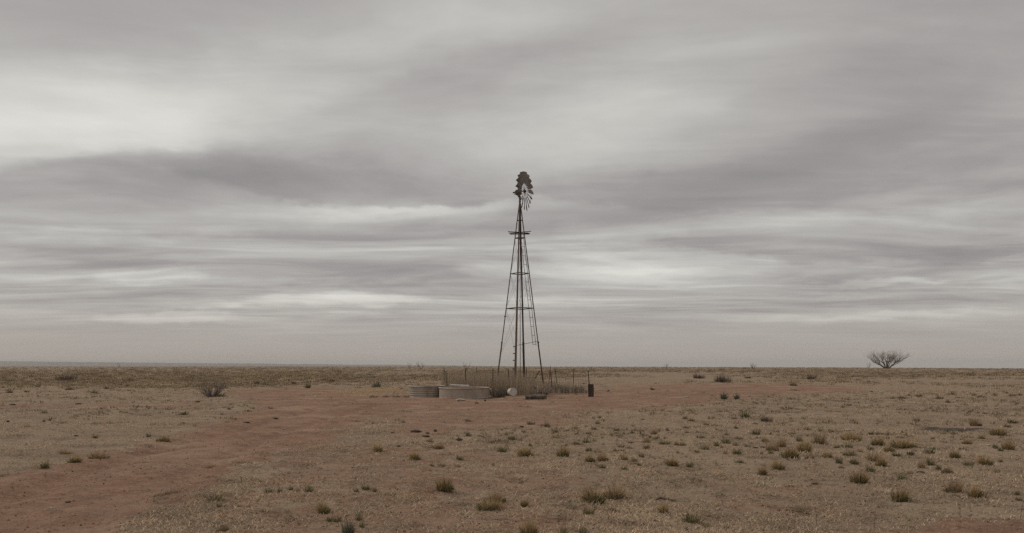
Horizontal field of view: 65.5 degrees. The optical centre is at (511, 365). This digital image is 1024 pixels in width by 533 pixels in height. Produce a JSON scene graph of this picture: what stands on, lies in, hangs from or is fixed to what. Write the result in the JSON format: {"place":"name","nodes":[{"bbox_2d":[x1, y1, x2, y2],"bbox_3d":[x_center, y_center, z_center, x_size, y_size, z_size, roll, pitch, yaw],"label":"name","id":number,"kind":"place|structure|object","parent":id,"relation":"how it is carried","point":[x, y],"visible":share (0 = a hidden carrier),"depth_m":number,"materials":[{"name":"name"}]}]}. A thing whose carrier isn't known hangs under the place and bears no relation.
{"place":"outdoors","nodes":[
{"label":"outdoors","id":0,"kind":"place"},
{"bbox_2d":[0,361,539,366],"bbox_3d":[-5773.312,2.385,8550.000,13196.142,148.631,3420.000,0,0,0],"label":"hills","id":1,"kind":"structure","parent":0,"point":[14,363],"depth_m":7471.50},
{"bbox_2d":[0,366,1023,532],"bbox_3d":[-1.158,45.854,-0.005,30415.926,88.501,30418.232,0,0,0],"label":"ground","id":2,"kind":"structure","parent":0,"point":[140,485],"depth_m":15.76,"materials":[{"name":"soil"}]},
{"bbox_2d":[36,460,50,468],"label":"green tuft","id":3,"kind":"object","parent":2,"relation":"on","point":[44,466],"visible":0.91,"depth_m":12.80,"materials":[{"name":"green plant"}]},
{"bbox_2d":[55,449,72,453],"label":"dry clump","id":4,"kind":"object","parent":2,"relation":"on","point":[62,452],"visible":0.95,"depth_m":15.32,"materials":[{"name":"brown plant"}]},
{"bbox_2d":[54,371,77,380],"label":"shrub","id":5,"kind":"object","parent":2,"relation":"on","point":[67,377],"visible":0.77,"depth_m":86.79,"materials":[{"name":"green plant"}]},
{"bbox_2d":[64,453,82,462],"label":"snakeweed clump","id":6,"kind":"object","parent":2,"relation":"on","point":[76,459],"visible":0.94,"depth_m":13.67,"materials":[{"name":"brown plant"}]},
{"bbox_2d":[87,448,111,458],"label":"dry clump","id":7,"kind":"object","parent":2,"relation":"on","point":[98,455],"visible":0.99,"depth_m":14.40,"materials":[{"name":"brown plant"}]},
{"bbox_2d":[155,435,170,441],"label":"snakeweed clump","id":8,"kind":"object","parent":2,"relation":"on","point":[164,439],"visible":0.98,"depth_m":17.59,"materials":[{"name":"brown plant"}]},
{"bbox_2d":[193,375,231,396],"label":"bare shrub","id":9,"kind":"object","parent":2,"relation":"on","point":[209,393],"visible":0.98,"depth_m":44.03,"materials":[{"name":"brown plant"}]},
{"bbox_2d":[203,493,225,501],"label":"green tuft","id":10,"kind":"object","parent":2,"relation":"on","point":[217,499],"visible":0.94,"depth_m":10.04,"materials":[{"name":"green plant"}]},
{"bbox_2d":[216,523,229,530],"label":"dry clump","id":11,"kind":"object","parent":2,"relation":"on","point":[224,528],"visible":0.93,"depth_m":8.08,"materials":[{"name":"brown plant"}]},
{"bbox_2d":[301,482,314,491],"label":"green tuft","id":12,"kind":"object","parent":2,"relation":"on","point":[309,488],"visible":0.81,"depth_m":10.76,"materials":[{"name":"green plant"}]},
{"bbox_2d":[314,499,330,513],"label":"snakeweed clump","id":13,"kind":"object","parent":2,"relation":"on","point":[325,509],"visible":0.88,"depth_m":9.24,"materials":[{"name":"brown plant"}]},
{"bbox_2d":[331,512,340,521],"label":"green tuft","id":14,"kind":"object","parent":2,"relation":"on","point":[336,520],"visible":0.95,"depth_m":8.71,"materials":[{"name":"green plant"}]},
{"bbox_2d":[340,516,359,532],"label":"yucca","id":15,"kind":"object","parent":2,"relation":"on","point":[351,529],"visible":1,"depth_m":7.97,"materials":[{"name":"green plant"}]},
{"bbox_2d":[354,509,362,520],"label":"green tuft","id":16,"kind":"object","parent":2,"relation":"on","point":[358,517],"visible":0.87,"depth_m":8.70,"materials":[{"name":"green plant"}]},
{"bbox_2d":[360,485,371,489],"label":"green tuft","id":17,"kind":"object","parent":2,"relation":"on","point":[365,488],"visible":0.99,"depth_m":10.90,"materials":[{"name":"green plant"}]},
{"bbox_2d":[371,381,380,387],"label":"yucca","id":18,"kind":"object","parent":2,"relation":"on","point":[377,384],"visible":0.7,"depth_m":60.69,"materials":[{"name":"green plant"}]},
{"bbox_2d":[371,442,382,451],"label":"snakeweed clump","id":19,"kind":"object","parent":2,"relation":"on","point":[377,448],"visible":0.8,"depth_m":15.78,"materials":[{"name":"brown plant"}]},
{"bbox_2d":[408,449,421,459],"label":"snakeweed clump","id":20,"kind":"object","parent":2,"relation":"on","point":[413,456],"visible":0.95,"depth_m":14.39,"materials":[{"name":"brown plant"}]},
{"bbox_2d":[408,385,444,396],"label":"stock tank","id":21,"kind":"object","parent":2,"relation":"on","point":[423,390],"visible":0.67,"depth_m":42.54,"materials":[{"name":"metal"}]},
{"bbox_2d":[432,442,445,448],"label":"dry clump","id":22,"kind":"object","parent":2,"relation":"on","point":[438,446],"visible":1,"depth_m":16.24,"materials":[{"name":"brown plant"}]},
{"bbox_2d":[434,474,454,491],"bbox_3d":[-0.922,1.566,10.792,0.328,0.286,0.283,0,0,0],"label":"snakeweed clump","id":23,"kind":"object","parent":2,"relation":"on","point":[447,487],"visible":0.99,"depth_m":10.76,"materials":[{"name":"brown plant"}]},
{"bbox_2d":[438,387,490,398],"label":"stock tank","id":24,"kind":"object","parent":2,"relation":"on","point":[467,392],"visible":0.98,"depth_m":41.27,"materials":[{"name":"metal"}]},
{"bbox_2d":[450,384,468,386],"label":"plastic pipe","id":25,"kind":"object","parent":24,"relation":"on","point":[459,385],"visible":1,"depth_m":43.26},
{"bbox_2d":[472,497,508,510],"bbox_3d":[-0.252,1.621,9.484,0.476,0.203,0.402,0,0,0],"label":"snakeweed clump","id":26,"kind":"object","parent":2,"relation":"on","point":[496,505],"visible":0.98,"depth_m":9.45,"materials":[{"name":"brown plant"}]},
{"bbox_2d":[486,489,505,502],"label":"dry clump","id":27,"kind":"object","parent":2,"relation":"on","point":[501,497],"visible":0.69,"depth_m":10.03,"materials":[{"name":"brown plant"}]},
{"bbox_2d":[489,381,506,397],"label":"weed brush","id":28,"kind":"object","parent":2,"relation":"on","point":[499,393],"visible":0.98,"depth_m":42.94,"materials":[{"name":"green plant"}]},
{"bbox_2d":[498,446,508,451],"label":"green tuft","id":29,"kind":"object","parent":2,"relation":"on","point":[501,449],"visible":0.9,"depth_m":15.92,"materials":[{"name":"green plant"}]},
{"bbox_2d":[0,366,1023,417],"bbox_3d":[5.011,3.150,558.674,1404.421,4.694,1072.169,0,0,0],"label":"bunch grass","id":30,"kind":"structure","parent":2,"relation":"on","point":[189,380],"depth_m":117.64,"materials":[{"name":"plant"}]},
{"bbox_2d":[507,388,516,395],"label":"plastic bucket","id":31,"kind":"object","parent":2,"relation":"on","point":[512,391],"visible":1,"depth_m":44.24,"materials":[{"name":"plastic"}]},
{"bbox_2d":[0,388,1023,532],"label":"seedling tufts","id":32,"kind":"object","parent":2,"relation":"on","point":[793,430],"visible":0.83,"depth_m":20.80,"materials":[{"name":"green plant"}]},
{"bbox_2d":[507,432,516,439],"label":"green tuft","id":33,"kind":"object","parent":2,"relation":"on","point":[512,437],"visible":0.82,"depth_m":18.07,"materials":[{"name":"green plant"}]},
{"bbox_2d":[443,366,589,392],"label":"wire fence","id":34,"kind":"object","parent":2,"relation":"on","point":[523,376],"visible":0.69,"depth_m":46.69,"materials":[{"name":"metal"}]},
{"bbox_2d":[451,365,586,384],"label":"wire fence","id":35,"kind":"object","parent":2,"relation":"on","point":[549,374],"visible":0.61,"depth_m":58.99,"materials":[{"name":"metal"}]},
{"bbox_2d":[497,171,543,381],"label":"windmill","id":36,"kind":"object","parent":2,"relation":"on","point":[522,178],"visible":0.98,"depth_m":50.21,"materials":[{"name":"metal"}]},
{"bbox_2d":[513,445,534,456],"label":"snakeweed clump","id":37,"kind":"object","parent":2,"relation":"on","point":[523,451],"visible":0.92,"depth_m":15.12,"materials":[{"name":"brown plant"}]},
{"bbox_2d":[519,498,528,506],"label":"snakeweed clump","id":38,"kind":"object","parent":2,"relation":"on","point":[524,504],"visible":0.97,"depth_m":9.71,"materials":[{"name":"brown plant"}]},
{"bbox_2d":[519,516,538,532],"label":"snakeweed clump","id":39,"kind":"object","parent":2,"relation":"on","point":[527,528],"visible":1,"depth_m":7.91,"materials":[{"name":"brown plant"}]},
{"bbox_2d":[525,394,546,399],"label":"tractor tyre","id":40,"kind":"object","parent":2,"relation":"on","point":[535,396],"visible":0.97,"depth_m":40.25,"materials":[{"name":"rubber"}]},
{"bbox_2d":[528,385,553,394],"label":"branch tangle","id":41,"kind":"object","parent":2,"relation":"on","point":[543,392],"visible":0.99,"depth_m":44.28,"materials":[{"name":"grey plant"}]},
{"bbox_2d":[557,523,568,532],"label":"green tuft","id":42,"kind":"object","parent":2,"relation":"on","point":[563,530],"visible":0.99,"depth_m":7.98,"materials":[{"name":"green plant"}]},
{"bbox_2d":[555,443,571,456],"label":"snakeweed clump","id":43,"kind":"object","parent":2,"relation":"on","point":[564,452],"visible":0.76,"depth_m":14.93,"materials":[{"name":"brown plant"}]},
{"bbox_2d":[555,384,571,392],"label":"weed brush","id":44,"kind":"object","parent":2,"relation":"on","point":[564,389],"visible":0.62,"depth_m":48.32,"materials":[{"name":"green plant"}]},
{"bbox_2d":[571,384,587,392],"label":"weed brush","id":45,"kind":"object","parent":2,"relation":"on","point":[578,389],"visible":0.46,"depth_m":48.18,"materials":[{"name":"brown plant"}]},
{"bbox_2d":[581,506,597,514],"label":"green tuft","id":46,"kind":"object","parent":2,"relation":"on","point":[587,512],"visible":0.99,"depth_m":9.11,"materials":[{"name":"green plant"}]},
{"bbox_2d":[583,452,595,461],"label":"snakeweed clump","id":47,"kind":"object","parent":2,"relation":"on","point":[589,459],"visible":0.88,"depth_m":14.13,"materials":[{"name":"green plant"}]},
{"bbox_2d":[588,384,593,396],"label":"timber stump","id":48,"kind":"object","parent":2,"relation":"on","point":[590,390],"visible":0.83,"depth_m":43.28,"materials":[{"name":"wood"}]},
{"bbox_2d":[576,484,607,504],"bbox_3d":[1.012,1.607,10.165,0.469,0.309,0.398,0,0,0],"label":"snakeweed clump","id":49,"kind":"object","parent":2,"relation":"on","point":[591,495],"visible":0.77,"depth_m":10.12,"materials":[{"name":"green plant"}]},
{"bbox_2d":[595,448,608,461],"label":"dry clump","id":50,"kind":"object","parent":2,"relation":"on","point":[602,458],"visible":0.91,"depth_m":14.26,"materials":[{"name":"brown plant"}]},
{"bbox_2d":[601,480,629,499],"bbox_3d":[1.367,1.598,10.560,0.483,0.344,0.484,0,0,0],"label":"dry clump","id":51,"kind":"object","parent":2,"relation":"on","point":[613,494],"visible":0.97,"depth_m":10.51,"materials":[{"name":"brown plant"}]},
{"bbox_2d":[618,452,628,459],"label":"dry clump","id":52,"kind":"object","parent":2,"relation":"on","point":[623,457],"visible":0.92,"depth_m":14.27,"materials":[{"name":"brown plant"}]},
{"bbox_2d":[641,437,651,442],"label":"dry clump","id":53,"kind":"object","parent":2,"relation":"on","point":[646,440],"visible":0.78,"depth_m":17.58,"materials":[{"name":"brown plant"}]},
{"bbox_2d":[657,502,668,512],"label":"snakeweed clump","id":54,"kind":"object","parent":2,"relation":"on","point":[663,509],"visible":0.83,"depth_m":9.40,"materials":[{"name":"brown plant"}]},
{"bbox_2d":[654,495,673,500],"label":"dead branch","id":55,"kind":"object","parent":2,"relation":"on","point":[663,498],"visible":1,"depth_m":10.35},
{"bbox_2d":[657,438,670,444],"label":"green tuft","id":56,"kind":"object","parent":2,"relation":"on","point":[661,442],"visible":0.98,"depth_m":17.07,"materials":[{"name":"green plant"}]},
{"bbox_2d":[665,458,678,465],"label":"snakeweed clump","id":57,"kind":"object","parent":2,"relation":"on","point":[672,463],"visible":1,"depth_m":13.73,"materials":[{"name":"brown plant"}]},
{"bbox_2d":[685,461,694,466],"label":"green tuft","id":58,"kind":"object","parent":2,"relation":"on","point":[690,465],"visible":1,"depth_m":13.73,"materials":[{"name":"green plant"}]},
{"bbox_2d":[682,508,708,522],"bbox_3d":[2.012,1.655,8.767,0.337,0.172,0.220,0,0,32],"label":"green tuft","id":59,"kind":"object","parent":2,"relation":"on","point":[690,519],"visible":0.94,"depth_m":8.76,"materials":[{"name":"green plant"}]},
{"bbox_2d":[693,373,705,378],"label":"shrub","id":60,"kind":"object","parent":2,"relation":"on","point":[699,377],"visible":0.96,"depth_m":103.45,"materials":[{"name":"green plant"}]},
{"bbox_2d":[714,373,731,381],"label":"shrub","id":61,"kind":"object","parent":2,"relation":"on","point":[720,379],"visible":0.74,"depth_m":77.32,"materials":[{"name":"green plant"}]},
{"bbox_2d":[719,391,728,398],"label":"yucca","id":62,"kind":"object","parent":2,"relation":"on","point":[724,396],"visible":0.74,"depth_m":38.36,"materials":[{"name":"green plant"}]},
{"bbox_2d":[722,435,731,443],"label":"green tuft","id":63,"kind":"object","parent":2,"relation":"on","point":[726,442],"visible":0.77,"depth_m":17.62,"materials":[{"name":"green plant"}]},
{"bbox_2d":[730,446,741,453],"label":"green tuft","id":64,"kind":"object","parent":2,"relation":"on","point":[735,451],"visible":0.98,"depth_m":15.21,"materials":[{"name":"green plant"}]},
{"bbox_2d":[739,410,751,417],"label":"green tuft","id":65,"kind":"object","parent":2,"relation":"on","point":[744,414],"visible":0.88,"depth_m":26.46,"materials":[{"name":"green plant"}]},
{"bbox_2d":[748,428,761,434],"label":"green tuft","id":66,"kind":"object","parent":2,"relation":"on","point":[754,432],"visible":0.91,"depth_m":19.79,"materials":[{"name":"green plant"}]},
{"bbox_2d":[756,465,768,474],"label":"snakeweed clump","id":67,"kind":"object","parent":2,"relation":"on","point":[763,471],"visible":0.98,"depth_m":12.72,"materials":[{"name":"brown plant"}]},
{"bbox_2d":[758,416,773,421],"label":"shrub","id":68,"kind":"object","parent":2,"relation":"on","point":[764,419],"visible":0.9,"depth_m":24.76,"materials":[{"name":"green plant"}]},
{"bbox_2d":[764,442,781,450],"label":"dry clump","id":69,"kind":"object","parent":2,"relation":"on","point":[767,447],"visible":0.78,"depth_m":16.14,"materials":[{"name":"brown plant"}]},
{"bbox_2d":[770,458,786,469],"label":"snakeweed clump","id":70,"kind":"object","parent":2,"relation":"on","point":[775,466],"visible":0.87,"depth_m":13.31,"materials":[{"name":"brown plant"}]},
{"bbox_2d":[773,437,787,446],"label":"dry clump","id":71,"kind":"object","parent":2,"relation":"on","point":[782,444],"visible":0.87,"depth_m":16.82,"materials":[{"name":"brown plant"}]},
{"bbox_2d":[780,446,801,457],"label":"snakeweed clump","id":72,"kind":"object","parent":2,"relation":"on","point":[789,453],"visible":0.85,"depth_m":14.75,"materials":[{"name":"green plant"}]},
{"bbox_2d":[796,438,813,451],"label":"snakeweed clump","id":73,"kind":"object","parent":2,"relation":"on","point":[807,447],"visible":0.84,"depth_m":15.82,"materials":[{"name":"brown plant"}]},
{"bbox_2d":[811,431,827,443],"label":"dry clump","id":74,"kind":"object","parent":2,"relation":"on","point":[821,440],"visible":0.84,"depth_m":17.33,"materials":[{"name":"brown plant"}]},
{"bbox_2d":[822,451,831,457],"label":"snakeweed clump","id":75,"kind":"object","parent":2,"relation":"on","point":[825,455],"visible":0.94,"depth_m":14.90,"materials":[{"name":"brown plant"}]},
{"bbox_2d":[835,455,842,463],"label":"green tuft","id":76,"kind":"object","parent":2,"relation":"on","point":[839,461],"visible":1,"depth_m":14.02,"materials":[{"name":"green plant"}]},
{"bbox_2d":[838,430,862,440],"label":"snakeweed clump","id":77,"kind":"object","parent":2,"relation":"on","point":[848,437],"visible":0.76,"depth_m":18.30,"materials":[{"name":"brown plant"}]},
{"bbox_2d":[844,450,856,455],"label":"green tuft","id":78,"kind":"object","parent":2,"relation":"on","point":[849,454],"visible":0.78,"depth_m":15.47,"materials":[{"name":"green plant"}]},
{"bbox_2d":[849,456,859,464],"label":"green tuft","id":79,"kind":"object","parent":2,"relation":"on","point":[854,462],"visible":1,"depth_m":13.95,"materials":[{"name":"green plant"}]},
{"bbox_2d":[848,468,869,483],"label":"snakeweed clump","id":80,"kind":"object","parent":2,"relation":"on","point":[861,478],"visible":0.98,"depth_m":11.87,"materials":[{"name":"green plant"}]},
{"bbox_2d":[865,465,876,471],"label":"green tuft","id":81,"kind":"object","parent":2,"relation":"on","point":[871,470],"visible":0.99,"depth_m":13.06,"materials":[{"name":"green plant"}]},
{"bbox_2d":[866,451,884,460],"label":"dry clump","id":82,"kind":"object","parent":2,"relation":"on","point":[872,457],"visible":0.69,"depth_m":14.61,"materials":[{"name":"brown plant"}]},
{"bbox_2d":[870,433,885,445],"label":"snakeweed clump","id":83,"kind":"object","parent":2,"relation":"on","point":[879,442],"visible":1,"depth_m":17.30,"materials":[{"name":"brown plant"}]},
{"bbox_2d":[874,457,887,465],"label":"snakeweed clump","id":84,"kind":"object","parent":2,"relation":"on","point":[882,463],"visible":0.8,"depth_m":14.01,"materials":[{"name":"brown plant"}]},
{"bbox_2d":[882,442,895,451],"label":"snakeweed clump","id":85,"kind":"object","parent":2,"relation":"on","point":[888,448],"visible":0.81,"depth_m":16.12,"materials":[{"name":"brown plant"}]},
{"bbox_2d":[867,349,911,367],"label":"bare tree","id":86,"kind":"object","parent":2,"relation":"on","point":[890,358],"visible":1,"depth_m":428.62,"materials":[{"name":"grey plant"}]},
{"bbox_2d":[896,474,907,479],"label":"green tuft","id":87,"kind":"object","parent":2,"relation":"on","point":[905,476],"visible":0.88,"depth_m":12.15,"materials":[{"name":"green plant"}]},
{"bbox_2d":[889,482,916,501],"bbox_3d":[4.967,1.602,10.176,0.368,0.291,0.347,0,0,-44],"label":"snakeweed clump","id":88,"kind":"object","parent":2,"relation":"on","point":[900,496],"visible":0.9,"depth_m":10.13,"materials":[{"name":"brown plant"}]},
{"bbox_2d":[886,435,920,447],"bbox_3d":[8.334,1.606,16.970,0.768,0.280,0.826,0,0,24],"label":"snakeweed clump","id":89,"kind":"object","parent":2,"relation":"on","point":[900,444],"visible":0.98,"depth_m":16.88,"materials":[{"name":"brown plant"}]},
{"bbox_2d":[916,460,926,467],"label":"dry clump","id":90,"kind":"object","parent":2,"relation":"on","point":[921,466],"visible":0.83,"depth_m":13.47,"materials":[{"name":"brown plant"}]},
{"bbox_2d":[922,446,935,453],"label":"green tuft","id":91,"kind":"object","parent":2,"relation":"on","point":[931,451],"visible":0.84,"depth_m":15.58,"materials":[{"name":"green plant"}]},
{"bbox_2d":[926,455,936,465],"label":"green tuft","id":92,"kind":"object","parent":2,"relation":"on","point":[929,463],"visible":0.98,"depth_m":13.88,"materials":[{"name":"green plant"}]},
{"bbox_2d":[941,463,955,473],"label":"dry clump","id":93,"kind":"object","parent":2,"relation":"on","point":[947,470],"visible":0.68,"depth_m":12.81,"materials":[{"name":"brown plant"}]},
{"bbox_2d":[940,477,965,492],"bbox_3d":[6.074,1.613,10.951,0.465,0.276,0.338,0,0,0],"label":"dry clump","id":94,"kind":"object","parent":2,"relation":"on","point":[954,488],"visible":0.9,"depth_m":10.92,"materials":[{"name":"brown plant"}]},
{"bbox_2d":[948,449,961,457],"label":"snakeweed clump","id":95,"kind":"object","parent":2,"relation":"on","point":[953,455],"visible":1,"depth_m":14.97,"materials":[{"name":"brown plant"}]},
{"bbox_2d":[961,438,973,443],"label":"dry clump","id":96,"kind":"object","parent":2,"relation":"on","point":[965,442],"visible":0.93,"depth_m":17.74,"materials":[{"name":"brown plant"}]},
{"bbox_2d":[963,458,975,465],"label":"green tuft","id":97,"kind":"object","parent":2,"relation":"on","point":[967,464],"visible":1,"depth_m":13.77,"materials":[{"name":"green plant"}]},
{"bbox_2d":[968,415,982,425],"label":"dry clump","id":98,"kind":"object","parent":2,"relation":"on","point":[973,423],"visible":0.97,"depth_m":22.70,"materials":[{"name":"brown plant"}]},
{"bbox_2d":[964,482,988,496],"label":"snakeweed clump","id":99,"kind":"object","parent":2,"relation":"on","point":[974,491],"visible":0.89,"depth_m":10.48,"materials":[{"name":"brown plant"}]},
{"bbox_2d":[973,453,996,465],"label":"snakeweed clump","id":100,"kind":"object","parent":2,"relation":"on","point":[983,461],"visible":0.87,"depth_m":13.94,"materials":[{"name":"brown plant"}]},
{"bbox_2d":[988,425,1009,435],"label":"snakeweed clump","id":101,"kind":"object","parent":2,"relation":"on","point":[999,432],"visible":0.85,"depth_m":19.80,"materials":[{"name":"brown plant"}]},
{"bbox_2d":[1001,440,1016,449],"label":"snakeweed clump","id":102,"kind":"object","parent":2,"relation":"on","point":[1007,446],"visible":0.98,"depth_m":16.51,"materials":[{"name":"brown plant"}]},
{"bbox_2d":[1007,419,1020,422],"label":"green tuft","id":103,"kind":"object","parent":2,"relation":"on","point":[1012,421],"visible":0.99,"depth_m":23.82,"materials":[{"name":"green plant"}]},
{"bbox_2d":[0,379,1023,532],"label":"matted dry grass","id":104,"kind":"structure","parent":0,"point":[649,516],"depth_m":12.50,"materials":[{"name":"plant"}]},
{"bbox_2d":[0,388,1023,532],"bbox_3d":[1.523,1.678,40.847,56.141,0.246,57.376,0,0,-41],"label":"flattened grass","id":105,"kind":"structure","parent":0,"point":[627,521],"depth_m":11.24,"materials":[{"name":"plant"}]},
{"bbox_2d":[0,390,1023,532],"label":"soil clods","id":106,"kind":"object","parent":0,"point":[499,466],"visible":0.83,"depth_m":12.47,"materials":[{"name":"brown soil"}]},
{"bbox_2d":[0,0,1023,368],"label":"sky","id":107,"kind":"structure","parent":0,"point":[715,183],"materials":[{"name":"grey"}]},
{"bbox_2d":[440,367,586,395],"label":"tall dead grass","id":108,"kind":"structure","parent":0,"point":[483,380],"depth_m":46.86,"materials":[{"name":"plant"}]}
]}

